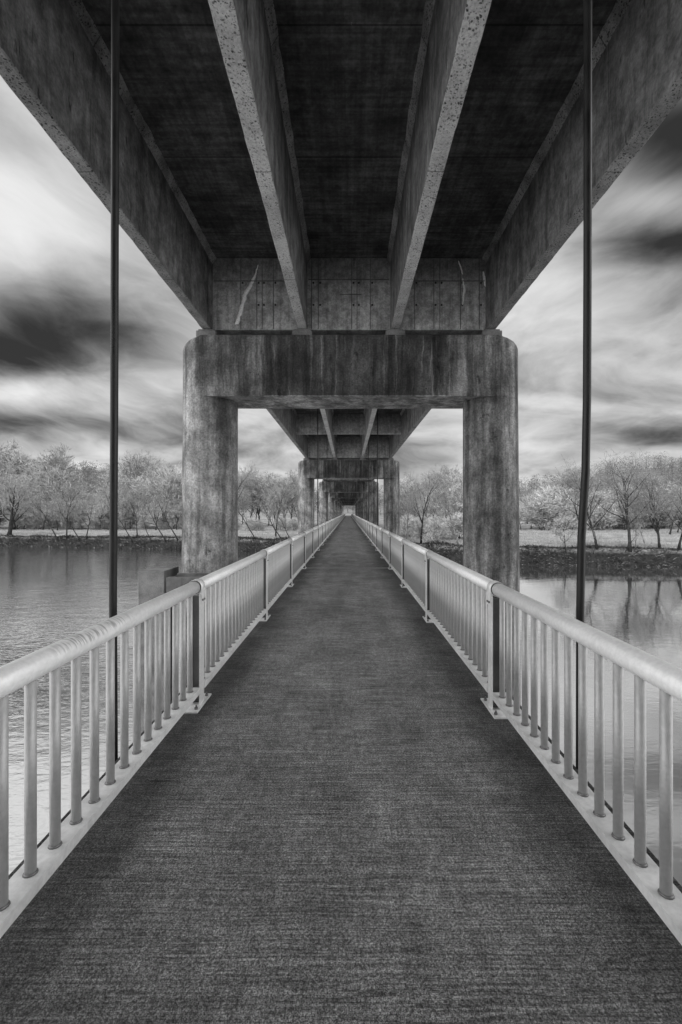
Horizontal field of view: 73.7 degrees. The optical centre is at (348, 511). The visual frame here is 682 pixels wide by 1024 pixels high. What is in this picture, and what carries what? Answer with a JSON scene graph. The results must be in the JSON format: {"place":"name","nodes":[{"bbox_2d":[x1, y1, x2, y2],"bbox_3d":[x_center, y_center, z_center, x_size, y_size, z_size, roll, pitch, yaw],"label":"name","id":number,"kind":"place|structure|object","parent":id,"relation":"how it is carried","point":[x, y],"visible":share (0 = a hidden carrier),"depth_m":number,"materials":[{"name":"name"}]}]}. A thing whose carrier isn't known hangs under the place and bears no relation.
{"place":"outdoors","nodes":[
{"label":"outdoors","id":0,"kind":"place"},
{"bbox_2d":[166,573,209,595],"bbox_3d":[-3.045,1.853,11.600,2.850,0.495,0.840,0,0,0],"label":"concrete block","id":1,"kind":"object","parent":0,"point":[177,580],"visible":0.23,"depth_m":11.18,"materials":[{"name":"concrete"}]},
{"bbox_2d":[0,516,681,1023],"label":"walkway","id":2,"kind":"structure","parent":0,"point":[342,798],"depth_m":2.04,"materials":[{"name":"concrete"}]},
{"bbox_2d":[0,579,210,937],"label":"railing panel","id":3,"kind":"object","parent":2,"relation":"on","point":[22,886],"visible":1,"depth_m":2.26,"materials":[{"name":"metal"}]},
{"bbox_2d":[199,549,270,687],"bbox_3d":[-1.284,1.081,5.444,0.172,1.036,3.177,0,0,0],"label":"railing panel","id":4,"kind":"object","parent":2,"relation":"on","point":[236,605],"visible":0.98,"depth_m":4.87,"materials":[{"name":"metal"}]},
{"bbox_2d":[264,538,293,609],"bbox_3d":[-1.284,1.081,8.492,0.172,1.036,3.177,0,0,0],"label":"railing panel","id":5,"kind":"object","parent":2,"relation":"on","point":[280,568],"visible":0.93,"depth_m":8.20,"materials":[{"name":"metal"}]},
{"bbox_2d":[290,532,306,579],"bbox_3d":[-1.284,1.081,11.540,0.172,1.036,3.177,0,0,0],"label":"railing panel","id":6,"kind":"object","parent":2,"relation":"on","point":[299,554],"visible":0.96,"depth_m":11.42,"materials":[{"name":"metal"}]},
{"bbox_2d":[304,528,313,562],"bbox_3d":[-1.284,1.081,14.588,0.172,1.036,3.177,0,0,0],"label":"railing panel","id":7,"kind":"object","parent":2,"relation":"on","point":[309,543],"visible":0.9,"depth_m":14.76,"materials":[{"name":"metal"}]},
{"bbox_2d":[312,526,319,552],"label":"railing panel","id":8,"kind":"object","parent":2,"relation":"on","point":[316,538],"visible":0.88,"depth_m":17.96,"materials":[{"name":"metal"}]},
{"bbox_2d":[375,526,381,553],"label":"railing panel","id":9,"kind":"object","parent":2,"relation":"on","point":[378,538],"visible":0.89,"depth_m":17.86,"materials":[{"name":"metal"}]},
{"bbox_2d":[380,528,390,563],"bbox_3d":[1.214,1.081,14.489,0.172,1.036,3.177,0,0,0],"label":"railing panel","id":10,"kind":"object","parent":2,"relation":"on","point":[384,544],"visible":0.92,"depth_m":14.51,"materials":[{"name":"metal"}]},
{"bbox_2d":[388,532,403,580],"bbox_3d":[1.214,1.081,11.441,0.172,1.036,3.177,0,0,0],"label":"railing panel","id":11,"kind":"object","parent":2,"relation":"on","point":[395,556],"visible":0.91,"depth_m":11.33,"materials":[{"name":"metal"}]},
{"bbox_2d":[400,538,428,610],"bbox_3d":[1.214,1.081,8.393,0.172,1.036,3.177,0,0,0],"label":"railing panel","id":12,"kind":"object","parent":2,"relation":"on","point":[413,569],"visible":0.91,"depth_m":8.12,"materials":[{"name":"metal"}]},
{"bbox_2d":[422,550,492,692],"bbox_3d":[1.214,1.081,5.345,0.172,1.036,3.177,0,0,0],"label":"railing panel","id":13,"kind":"object","parent":2,"relation":"on","point":[455,604],"visible":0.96,"depth_m":4.81,"materials":[{"name":"metal"}]},
{"bbox_2d":[481,580,681,944],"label":"railing panel","id":14,"kind":"object","parent":2,"relation":"on","point":[654,884],"visible":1,"depth_m":2.17,"materials":[{"name":"metal"}]},
{"bbox_2d":[0,546,681,885],"bbox_3d":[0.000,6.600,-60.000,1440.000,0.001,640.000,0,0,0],"label":"river","id":15,"kind":"structure","parent":0,"point":[50,595],"depth_m":24.33,"materials":[{"name":"white liquid"}]},
{"bbox_2d":[139,566,178,732],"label":"concrete block","id":16,"kind":"structure","parent":15,"relation":"in","point":[152,582],"depth_m":12.20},
{"bbox_2d":[334,498,362,518],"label":"bridge pier","id":17,"kind":"structure","parent":15,"relation":"in","point":[348,499],"depth_m":130.65,"materials":[{"name":"concrete"}]},
{"bbox_2d":[181,329,520,704],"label":"bridge pier","id":18,"kind":"structure","parent":15,"relation":"in","point":[227,377],"depth_m":12.25,"materials":[{"name":"concrete"}]},
{"bbox_2d":[0,0,681,333],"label":"bridge span","id":19,"kind":"object","parent":18,"relation":"on","point":[352,166],"visible":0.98,"depth_m":7.79,"materials":[{"name":"concrete"}]},
{"bbox_2d":[109,0,118,760],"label":"hanger rod","id":20,"kind":"object","parent":19,"relation":"hanging from","point":[114,365],"visible":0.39,"depth_m":2.95,"materials":[{"name":"black metal"}]},
{"bbox_2d":[576,0,591,768],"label":"hanger rod","id":21,"kind":"object","parent":19,"relation":"hanging from","point":[587,317],"visible":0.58,"depth_m":2.85,"materials":[{"name":"black metal"}]},
{"bbox_2d":[219,334,479,457],"bbox_3d":[0.040,-6.552,27.800,10.600,3.116,29.560,0,0,0],"label":"bridge span","id":22,"kind":"object","parent":18,"relation":"on","point":[346,433],"visible":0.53,"depth_m":32.60,"materials":[{"name":"concrete"}]},
{"bbox_2d":[377,409,377,525],"bbox_3d":[1.460,-1.720,22.867,0.100,7.960,0.087,0,0,0],"label":"hanger rod","id":23,"kind":"object","parent":22,"relation":"hanging from","point":[377,467],"visible":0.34,"depth_m":22.84,"materials":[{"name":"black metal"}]},
{"bbox_2d":[0,467,681,566],"bbox_3d":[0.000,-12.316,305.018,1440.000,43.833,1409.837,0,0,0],"label":"ground","id":24,"kind":"structure","parent":0,"point":[525,527],"depth_m":86.01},
{"bbox_2d":[0,438,37,513],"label":"tree","id":25,"kind":"object","parent":24,"relation":"on","point":[10,452],"visible":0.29,"depth_m":146.67,"materials":[{"name":"grey plant"}]},
{"bbox_2d":[0,470,40,529],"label":"tree","id":26,"kind":"object","parent":24,"relation":"on","point":[29,493],"visible":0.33,"depth_m":115.92,"materials":[{"name":"grey plant"}]},
{"bbox_2d":[0,469,45,534],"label":"tree","id":27,"kind":"object","parent":24,"relation":"on","point":[12,516],"visible":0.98,"depth_m":95.13,"materials":[{"name":"grey plant"}]},
{"bbox_2d":[0,453,51,515],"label":"tree","id":28,"kind":"object","parent":24,"relation":"on","point":[27,466],"visible":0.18,"depth_m":142.78,"materials":[{"name":"grey plant"}]},
{"bbox_2d":[16,484,59,541],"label":"tree","id":29,"kind":"object","parent":24,"relation":"on","point":[38,507],"visible":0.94,"depth_m":87.74,"materials":[{"name":"grey plant"}]},
{"bbox_2d":[26,515,50,528],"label":"shrub","id":30,"kind":"object","parent":24,"relation":"on","point":[39,523],"visible":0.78,"depth_m":118.54,"materials":[{"name":"grey plant"}]},
{"bbox_2d":[14,458,85,519],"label":"tree","id":31,"kind":"object","parent":24,"relation":"on","point":[72,472],"visible":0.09,"depth_m":140.66,"materials":[{"name":"grey plant"}]},
{"bbox_2d":[19,442,86,515],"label":"tree","id":32,"kind":"object","parent":24,"relation":"on","point":[55,463],"visible":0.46,"depth_m":135.07,"materials":[{"name":"grey plant"}]},
{"bbox_2d":[41,495,72,529],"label":"tree","id":33,"kind":"object","parent":24,"relation":"on","point":[52,509],"visible":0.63,"depth_m":113.88,"materials":[{"name":"grey plant"}]},
{"bbox_2d":[41,496,79,540],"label":"tree","id":34,"kind":"object","parent":24,"relation":"on","point":[62,514],"visible":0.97,"depth_m":86.33,"materials":[{"name":"grey plant"}]},
{"bbox_2d":[26,458,98,527],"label":"tree","id":35,"kind":"object","parent":24,"relation":"on","point":[55,476],"visible":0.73,"depth_m":120.05,"materials":[{"name":"grey plant"}]},
{"bbox_2d":[55,499,84,528],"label":"tree","id":36,"kind":"object","parent":24,"relation":"on","point":[75,510],"visible":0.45,"depth_m":116.91,"materials":[{"name":"grey plant"}]},
{"bbox_2d":[47,477,96,537],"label":"tree","id":37,"kind":"object","parent":24,"relation":"on","point":[76,492],"visible":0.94,"depth_m":87.52,"materials":[{"name":"grey plant"}]},
{"bbox_2d":[70,514,89,529],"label":"shrub","id":38,"kind":"object","parent":24,"relation":"on","point":[78,523],"visible":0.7,"depth_m":117.84,"materials":[{"name":"grey plant"}]},
{"bbox_2d":[67,461,99,486],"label":"tree","id":39,"kind":"object","parent":24,"relation":"on","point":[84,467],"visible":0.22,"depth_m":164.04,"materials":[{"name":"grey plant"}]},
{"bbox_2d":[69,491,107,527],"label":"tree","id":40,"kind":"object","parent":24,"relation":"on","point":[96,494],"visible":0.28,"depth_m":119.69,"materials":[{"name":"grey plant"}]},
{"bbox_2d":[70,490,108,538],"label":"tree","id":41,"kind":"object","parent":24,"relation":"on","point":[88,503],"visible":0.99,"depth_m":86.85,"materials":[{"name":"grey plant"}]},
{"bbox_2d":[73,474,106,501],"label":"tree","id":42,"kind":"object","parent":24,"relation":"on","point":[89,481],"visible":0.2,"depth_m":137.13,"materials":[{"name":"grey plant"}]},
{"bbox_2d":[81,513,104,528],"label":"shrub","id":43,"kind":"object","parent":24,"relation":"on","point":[93,523],"visible":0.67,"depth_m":116.96,"materials":[{"name":"grey plant"}]},
{"bbox_2d":[83,496,109,529],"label":"tree","id":44,"kind":"object","parent":24,"relation":"on","point":[100,510],"visible":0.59,"depth_m":116.16,"materials":[{"name":"grey plant"}]},
{"bbox_2d":[89,463,109,517],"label":"tree","id":45,"kind":"object","parent":24,"relation":"on","point":[107,469],"visible":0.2,"depth_m":158.28,"materials":[{"name":"grey plant"}]},
{"bbox_2d":[86,484,130,521],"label":"tree","id":46,"kind":"object","parent":24,"relation":"on","point":[102,490],"visible":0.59,"depth_m":111.08,"materials":[{"name":"grey plant"}]},
{"bbox_2d":[93,472,157,527],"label":"tree","id":47,"kind":"object","parent":24,"relation":"on","point":[120,482],"visible":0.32,"depth_m":118.49,"materials":[{"name":"grey plant"}]},
{"bbox_2d":[101,474,155,526],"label":"tree","id":48,"kind":"object","parent":24,"relation":"on","point":[127,508],"visible":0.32,"depth_m":119.25,"materials":[{"name":"grey plant"}]},
{"bbox_2d":[105,451,157,509],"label":"tree","id":49,"kind":"object","parent":24,"relation":"on","point":[137,466],"visible":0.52,"depth_m":157.98,"materials":[{"name":"grey plant"}]},
{"bbox_2d":[118,484,151,537],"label":"tree","id":50,"kind":"object","parent":24,"relation":"on","point":[131,498],"visible":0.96,"depth_m":84.18,"materials":[{"name":"grey plant"}]},
{"bbox_2d":[109,449,170,509],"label":"tree","id":51,"kind":"object","parent":24,"relation":"on","point":[141,465],"visible":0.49,"depth_m":159.88,"materials":[{"name":"grey plant"}]},
{"bbox_2d":[126,486,167,541],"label":"tree","id":52,"kind":"object","parent":24,"relation":"on","point":[154,505],"visible":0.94,"depth_m":83.82,"materials":[{"name":"grey plant"}]},
{"bbox_2d":[129,462,181,514],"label":"tree","id":53,"kind":"object","parent":24,"relation":"on","point":[165,484],"visible":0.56,"depth_m":117.81,"materials":[{"name":"grey plant"}]},
{"bbox_2d":[138,496,175,529],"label":"tree","id":54,"kind":"object","parent":24,"relation":"on","point":[160,508],"visible":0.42,"depth_m":116.64,"materials":[{"name":"grey plant"}]},
{"bbox_2d":[138,477,179,540],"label":"tree","id":55,"kind":"object","parent":24,"relation":"on","point":[165,513],"visible":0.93,"depth_m":83.79,"materials":[{"name":"grey plant"}]},
{"bbox_2d":[144,463,181,514],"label":"tree","id":56,"kind":"object","parent":24,"relation":"on","point":[163,482],"visible":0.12,"depth_m":121.80,"materials":[{"name":"grey plant"}]},
{"bbox_2d":[160,476,181,510],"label":"tree","id":57,"kind":"object","parent":24,"relation":"on","point":[177,495],"visible":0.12,"depth_m":119.05,"materials":[{"name":"grey plant"}]},
{"bbox_2d":[161,497,181,529],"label":"tree","id":58,"kind":"object","parent":24,"relation":"on","point":[178,509],"visible":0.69,"depth_m":115.53,"materials":[{"name":"grey plant"}]},
{"bbox_2d":[167,511,181,528],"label":"shrub","id":59,"kind":"object","parent":24,"relation":"on","point":[170,520],"visible":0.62,"depth_m":118.38,"materials":[{"name":"grey plant"}]},
{"bbox_2d":[238,460,262,498],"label":"tree","id":60,"kind":"object","parent":24,"relation":"on","point":[243,481],"visible":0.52,"depth_m":118.68,"materials":[{"name":"grey plant"}]},
{"bbox_2d":[238,468,269,519],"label":"tree","id":61,"kind":"object","parent":24,"relation":"on","point":[247,486],"visible":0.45,"depth_m":128.68,"materials":[{"name":"grey plant"}]},
{"bbox_2d":[238,474,272,517],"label":"tree","id":62,"kind":"object","parent":24,"relation":"on","point":[255,488],"visible":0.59,"depth_m":127.17,"materials":[{"name":"grey plant"}]},
{"bbox_2d":[238,481,283,540],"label":"tree","id":63,"kind":"object","parent":24,"relation":"on","point":[267,493],"visible":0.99,"depth_m":77.30,"materials":[{"name":"grey plant"}]},
{"bbox_2d":[253,470,297,526],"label":"tree","id":64,"kind":"object","parent":24,"relation":"on","point":[274,483],"visible":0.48,"depth_m":126.58,"materials":[{"name":"grey plant"}]},
{"bbox_2d":[260,475,297,536],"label":"tree","id":65,"kind":"object","parent":24,"relation":"on","point":[280,489],"visible":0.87,"depth_m":84.52,"materials":[{"name":"grey plant"}]},
{"bbox_2d":[274,475,297,518],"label":"tree","id":66,"kind":"object","parent":24,"relation":"on","point":[290,488],"visible":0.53,"depth_m":122.44,"materials":[{"name":"grey plant"}]},
{"bbox_2d":[276,469,297,518],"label":"tree","id":67,"kind":"object","parent":24,"relation":"on","point":[294,482],"visible":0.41,"depth_m":128.08,"materials":[{"name":"grey plant"}]},
{"bbox_2d":[0,534,681,567],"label":"bank brush","id":68,"kind":"object","parent":24,"relation":"on","point":[439,543],"visible":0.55,"depth_m":63.90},
{"bbox_2d":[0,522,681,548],"bbox_3d":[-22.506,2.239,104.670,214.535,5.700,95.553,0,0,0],"label":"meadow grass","id":69,"kind":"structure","parent":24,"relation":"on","point":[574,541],"depth_m":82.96,"materials":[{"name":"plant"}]},
{"bbox_2d":[328,493,367,520],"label":"bridge pier","id":70,"kind":"structure","parent":24,"relation":"on","point":[332,496],"depth_m":101.05,"materials":[{"name":"concrete"}]},
{"bbox_2d":[298,458,399,535],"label":"bridge pier","id":71,"kind":"structure","parent":24,"relation":"on","point":[388,470],"depth_m":41.85,"materials":[{"name":"concrete"}]},
{"bbox_2d":[309,458,387,479],"bbox_3d":[0.040,-6.552,57.400,10.600,3.116,29.560,0,0,0],"label":"bridge span","id":72,"kind":"object","parent":71,"relation":"on","point":[348,459],"visible":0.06,"depth_m":52.34,"materials":[{"name":"concrete"}]},
{"bbox_2d":[319,480,378,525],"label":"bridge pier","id":73,"kind":"structure","parent":24,"relation":"on","point":[326,488],"depth_m":71.45,"materials":[{"name":"concrete"}]},
{"bbox_2d":[23,451,681,516],"bbox_3d":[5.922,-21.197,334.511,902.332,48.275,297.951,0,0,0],"label":"wood","id":74,"kind":"object","parent":24,"relation":"on","point":[549,476],"visible":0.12,"depth_m":276.51,"materials":[{"name":"grey plant"}]},
{"bbox_2d":[379,476,422,521],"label":"tree","id":75,"kind":"object","parent":24,"relation":"on","point":[408,487],"visible":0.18,"depth_m":135.45,"materials":[{"name":"grey plant"}]},
{"bbox_2d":[383,485,424,517],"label":"tree","id":76,"kind":"object","parent":24,"relation":"on","point":[403,500],"visible":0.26,"depth_m":115.12,"materials":[{"name":"grey plant"}]},
{"bbox_2d":[400,514,425,537],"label":"shrub","id":77,"kind":"object","parent":24,"relation":"on","point":[412,527],"visible":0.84,"depth_m":81.55,"materials":[{"name":"grey plant"}]},
{"bbox_2d":[400,474,432,538],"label":"tree","id":78,"kind":"object","parent":24,"relation":"on","point":[408,501],"visible":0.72,"depth_m":68.72,"materials":[{"name":"grey plant"}]},
{"bbox_2d":[400,467,453,542],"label":"tree","id":79,"kind":"object","parent":24,"relation":"on","point":[429,485],"visible":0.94,"depth_m":66.75,"materials":[{"name":"grey plant"}]},
{"bbox_2d":[414,518,444,538],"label":"shrub","id":80,"kind":"object","parent":24,"relation":"on","point":[418,530],"visible":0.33,"depth_m":76.65,"materials":[{"name":"grey plant"}]},
{"bbox_2d":[400,471,462,543],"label":"tree","id":81,"kind":"object","parent":24,"relation":"on","point":[441,488],"visible":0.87,"depth_m":66.72,"materials":[{"name":"grey plant"}]},
{"bbox_2d":[422,514,450,542],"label":"shrub","id":82,"kind":"object","parent":24,"relation":"on","point":[433,526],"visible":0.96,"depth_m":65.85,"materials":[{"name":"grey plant"}]},
{"bbox_2d":[414,485,462,517],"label":"tree","id":83,"kind":"object","parent":24,"relation":"on","point":[433,507],"visible":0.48,"depth_m":102.31,"materials":[{"name":"grey plant"}]},
{"bbox_2d":[423,465,459,518],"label":"tree","id":84,"kind":"object","parent":24,"relation":"on","point":[447,471],"visible":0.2,"depth_m":132.18,"materials":[{"name":"grey plant"}]},
{"bbox_2d":[427,467,462,515],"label":"tree","id":85,"kind":"object","parent":24,"relation":"on","point":[454,487],"visible":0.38,"depth_m":100.97,"materials":[{"name":"grey plant"}]},
{"bbox_2d":[444,511,462,539],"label":"shrub","id":86,"kind":"object","parent":24,"relation":"on","point":[458,521],"visible":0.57,"depth_m":76.47,"materials":[{"name":"grey plant"}]},
{"bbox_2d":[519,489,542,528],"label":"tree","id":87,"kind":"object","parent":24,"relation":"on","point":[529,499],"visible":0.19,"depth_m":114.51,"materials":[{"name":"grey plant"}]},
{"bbox_2d":[519,504,550,529],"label":"tree","id":88,"kind":"object","parent":24,"relation":"on","point":[532,514],"visible":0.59,"depth_m":105.84,"materials":[{"name":"grey plant"}]},
{"bbox_2d":[519,476,568,500],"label":"tree","id":89,"kind":"object","parent":24,"relation":"on","point":[545,485],"visible":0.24,"depth_m":132.47,"materials":[{"name":"grey plant"}]},
{"bbox_2d":[519,493,574,530],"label":"tree","id":90,"kind":"object","parent":24,"relation":"on","point":[541,504],"visible":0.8,"depth_m":104.43,"materials":[{"name":"grey plant"}]},
{"bbox_2d":[526,482,578,528],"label":"tree","id":91,"kind":"object","parent":24,"relation":"on","point":[547,491],"visible":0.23,"depth_m":108.52,"materials":[{"name":"grey plant"}]},
{"bbox_2d":[544,511,577,552],"bbox_3d":[27.158,2.480,58.476,4.665,6.062,5.114,0,0,-6],"label":"tree","id":92,"kind":"object","parent":24,"relation":"on","point":[561,528],"visible":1,"depth_m":57.38,"materials":[{"name":"grey plant"}]},
{"bbox_2d":[551,502,603,529],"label":"tree","id":93,"kind":"object","parent":24,"relation":"on","point":[576,519],"visible":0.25,"depth_m":104.20,"materials":[{"name":"grey plant"}]},
{"bbox_2d":[551,469,605,495],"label":"tree","id":94,"kind":"object","parent":24,"relation":"on","point":[568,477],"visible":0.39,"depth_m":127.92,"materials":[{"name":"grey plant"}]},
{"bbox_2d":[549,475,608,519],"bbox_3d":[29.649,0.022,59.103,7.018,9.778,6.498,0,0,-3],"label":"tree","id":95,"kind":"object","parent":24,"relation":"on","point":[574,503],"visible":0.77,"depth_m":58.50,"materials":[{"name":"grey plant"}]},
{"bbox_2d":[545,454,643,549],"bbox_3d":[31.642,-1.562,58.938,10.865,12.805,8.591,0,0,41],"label":"tree","id":96,"kind":"object","parent":24,"relation":"on","point":[591,526],"visible":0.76,"depth_m":58.83,"materials":[{"name":"grey plant"}]},
{"bbox_2d":[567,490,624,529],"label":"tree","id":97,"kind":"object","parent":24,"relation":"on","point":[607,517],"visible":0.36,"depth_m":104.91,"materials":[{"name":"grey plant"}]},
{"bbox_2d":[602,483,642,528],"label":"tree","id":98,"kind":"object","parent":24,"relation":"on","point":[612,493],"visible":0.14,"depth_m":109.88,"materials":[{"name":"grey plant"}]},
{"bbox_2d":[575,448,673,551],"bbox_3d":[35.032,-1.883,58.217,10.808,13.812,10.222,0,0,-1],"label":"tree","id":99,"kind":"object","parent":24,"relation":"on","point":[625,509],"visible":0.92,"depth_m":57.58,"materials":[{"name":"grey plant"}]},
{"bbox_2d":[591,483,669,548],"bbox_3d":[36.271,0.509,59.129,6.948,8.680,7.435,0,0,7],"label":"tree","id":100,"kind":"object","parent":24,"relation":"on","point":[633,497],"visible":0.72,"depth_m":57.66,"materials":[{"name":"grey plant"}]},
{"bbox_2d":[595,464,674,519],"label":"tree","id":101,"kind":"object","parent":24,"relation":"on","point":[624,478],"visible":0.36,"depth_m":122.30,"materials":[{"name":"grey plant"}]},
{"bbox_2d":[617,493,660,547],"bbox_3d":[37.588,0.920,59.074,6.561,7.659,6.131,0,0,-20],"label":"tree","id":102,"kind":"object","parent":24,"relation":"on","point":[638,516],"visible":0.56,"depth_m":58.25,"materials":[{"name":"grey plant"}]},
{"bbox_2d":[610,466,681,547],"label":"tree","id":103,"kind":"object","parent":24,"relation":"on","point":[656,529],"visible":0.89,"depth_m":57.14,"materials":[{"name":"grey plant"}]},
{"bbox_2d":[638,466,681,549],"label":"tree","id":104,"kind":"object","parent":24,"relation":"on","point":[679,544],"visible":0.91,"depth_m":56.70,"materials":[{"name":"grey plant"}]},
{"bbox_2d":[643,494,681,528],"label":"tree","id":105,"kind":"object","parent":24,"relation":"on","point":[666,524],"visible":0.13,"depth_m":109.49,"materials":[{"name":"grey plant"}]},
{"bbox_2d":[645,479,681,534],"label":"tree","id":106,"kind":"object","parent":24,"relation":"on","point":[674,493],"visible":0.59,"depth_m":87.91,"materials":[{"name":"grey plant"}]},
{"bbox_2d":[0,75,681,501],"label":"sky","id":107,"kind":"structure","parent":0,"point":[55,232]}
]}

